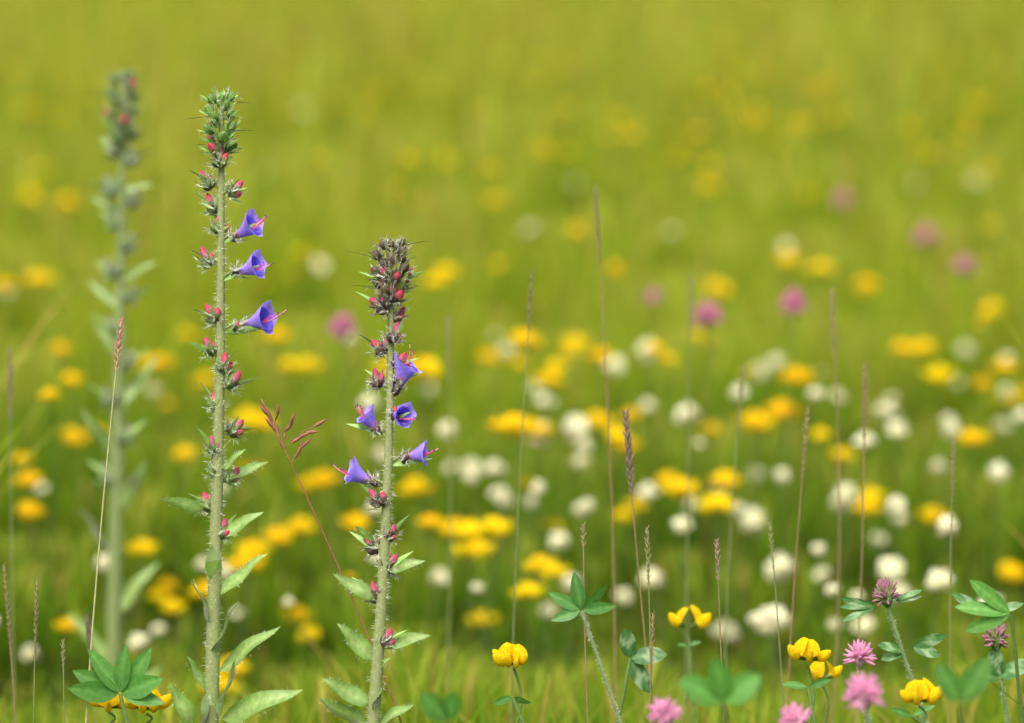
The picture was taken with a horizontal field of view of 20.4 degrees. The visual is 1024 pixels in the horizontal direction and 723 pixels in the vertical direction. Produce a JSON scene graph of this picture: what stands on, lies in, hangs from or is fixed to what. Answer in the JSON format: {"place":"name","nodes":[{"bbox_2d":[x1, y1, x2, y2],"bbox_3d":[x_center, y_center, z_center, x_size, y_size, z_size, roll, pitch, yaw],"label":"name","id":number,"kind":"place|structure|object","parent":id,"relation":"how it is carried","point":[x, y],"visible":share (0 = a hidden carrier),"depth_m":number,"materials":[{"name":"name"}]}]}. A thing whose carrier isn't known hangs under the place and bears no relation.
{"place":"outdoors","nodes":[
{"label":"outdoors","id":0,"kind":"place"},
{"bbox_2d":[0,30,1023,480],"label":"meadow grass","id":1,"kind":"structure","parent":0,"point":[490,290],"depth_m":3.73,"materials":[{"name":"green plant"}]},
{"bbox_2d":[0,0,1023,707],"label":"yellow flowers","id":2,"kind":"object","parent":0,"point":[670,482],"depth_m":2.54,"materials":[{"name":"yellow plant"}]},
{"bbox_2d":[0,80,1023,713],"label":"white clover flowers","id":3,"kind":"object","parent":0,"point":[770,618],"depth_m":2.43,"materials":[{"name":"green plant"}]},
{"bbox_2d":[0,0,1023,359],"bbox_3d":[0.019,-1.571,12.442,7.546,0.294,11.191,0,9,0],"label":"meadow grass","id":4,"kind":"structure","parent":0,"point":[179,21],"depth_m":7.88,"materials":[{"name":"green plant"}]},
{"bbox_2d":[0,265,1023,722],"bbox_3d":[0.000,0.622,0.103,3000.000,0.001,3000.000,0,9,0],"label":"meadow ground","id":5,"kind":"structure","parent":0,"point":[170,631],"depth_m":2.42,"materials":[{"name":"green plant"}]},
{"bbox_2d":[85,317,123,722],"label":"grass stalk","id":6,"kind":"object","parent":5,"relation":"on","point":[118,344],"depth_m":1.50,"materials":[{"name":"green plant"}]},
{"bbox_2d":[67,64,162,719],"bbox_3d":[-0.279,0.050,2.010,0.069,0.515,0.114,0,9,0],"label":"viper's bugloss","id":7,"kind":"object","parent":5,"relation":"on","point":[121,499],"visible":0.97,"depth_m":2.00,"materials":[{"name":"green plant"}]},
{"bbox_2d":[68,646,171,722],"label":"birdsfoot trefoil leaves","id":8,"kind":"object","parent":5,"relation":"on","point":[123,684],"visible":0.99,"depth_m":1.50,"materials":[{"name":"green plant"}]},
{"bbox_2d":[160,86,301,722],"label":"viper's bugloss","id":9,"kind":"object","parent":5,"relation":"on","point":[264,317],"visible":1,"depth_m":1.50,"materials":[{"name":"green plant"}]},
{"bbox_2d":[259,399,401,722],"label":"grass stalk","id":10,"kind":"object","parent":5,"relation":"on","point":[266,411],"depth_m":1.50,"materials":[{"name":"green plant"}]},
{"bbox_2d":[319,234,439,722],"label":"viper's bugloss","id":11,"kind":"object","parent":5,"relation":"on","point":[390,295],"visible":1,"depth_m":1.50,"materials":[{"name":"green plant"}]},
{"bbox_2d":[2,183,955,722],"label":"grass seed heads","id":12,"kind":"object","parent":5,"relation":"on","point":[628,461],"depth_m":1.64,"materials":[{"name":"brown plant"}]},
{"bbox_2d":[492,642,530,722],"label":"bird's-foot trefoil","id":13,"kind":"object","parent":5,"relation":"on","point":[507,654],"visible":1,"depth_m":1.51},
{"bbox_2d":[0,108,1023,722],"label":"meadow grass stalks","id":14,"kind":"object","parent":5,"relation":"on","point":[556,700],"visible":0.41,"depth_m":2.71,"materials":[{"name":"green plant"}]},
{"bbox_2d":[548,572,624,722],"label":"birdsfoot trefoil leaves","id":15,"kind":"object","parent":5,"relation":"on","point":[575,604],"visible":1,"depth_m":1.50,"materials":[{"name":"green plant"}]},
{"bbox_2d":[616,628,666,722],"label":"clover leaf","id":16,"kind":"object","parent":5,"relation":"on","point":[636,669],"visible":0.94,"depth_m":1.51,"materials":[{"name":"green plant"}]},
{"bbox_2d":[327,188,978,602],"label":"pink clover flowers","id":17,"kind":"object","parent":5,"relation":"on","point":[705,316],"depth_m":2.46,"materials":[{"name":"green plant"}]},
{"bbox_2d":[647,696,682,722],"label":"red clover","id":18,"kind":"object","parent":5,"relation":"on","point":[663,711],"visible":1,"depth_m":1.33,"materials":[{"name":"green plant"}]},
{"bbox_2d":[668,605,711,722],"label":"bird's-foot trefoil","id":19,"kind":"object","parent":5,"relation":"on","point":[701,621],"visible":1,"depth_m":1.62,"materials":[{"name":"yellow plant"}]},
{"bbox_2d":[420,580,1023,722],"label":"clover leaves","id":20,"kind":"object","parent":5,"relation":"on","point":[718,685],"visible":1,"depth_m":1.28,"materials":[{"name":"green plant"}]},
{"bbox_2d":[778,701,811,722],"bbox_3d":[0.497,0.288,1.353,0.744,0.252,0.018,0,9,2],"label":"red clover","id":21,"kind":"object","parent":5,"relation":"on","point":[794,714],"visible":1,"depth_m":1.35,"materials":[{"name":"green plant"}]},
{"bbox_2d":[781,637,842,722],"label":"bird's-foot trefoil","id":22,"kind":"object","parent":5,"relation":"on","point":[803,648],"visible":1,"depth_m":1.53,"materials":[{"name":"yellow plant"}]},
{"bbox_2d":[843,639,876,722],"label":"clover flower","id":23,"kind":"object","parent":5,"relation":"on","point":[859,654],"visible":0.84,"depth_m":1.46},
{"bbox_2d":[842,672,885,722],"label":"red clover","id":24,"kind":"object","parent":5,"relation":"on","point":[862,694],"visible":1,"depth_m":1.30,"materials":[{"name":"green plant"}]},
{"bbox_2d":[840,577,945,722],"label":"red clover","id":25,"kind":"object","parent":5,"relation":"on","point":[885,594],"visible":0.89,"depth_m":1.50,"materials":[{"name":"plant"}]},
{"bbox_2d":[890,677,942,722],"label":"bird's-foot trefoil","id":26,"kind":"object","parent":5,"relation":"on","point":[924,690],"visible":0.98,"depth_m":1.45,"materials":[{"name":"yellow plant"}]},
{"bbox_2d":[951,593,1023,722],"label":"red clover","id":27,"kind":"object","parent":5,"relation":"on","point":[995,638],"visible":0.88,"depth_m":1.53,"materials":[{"name":"plant"}]}
]}

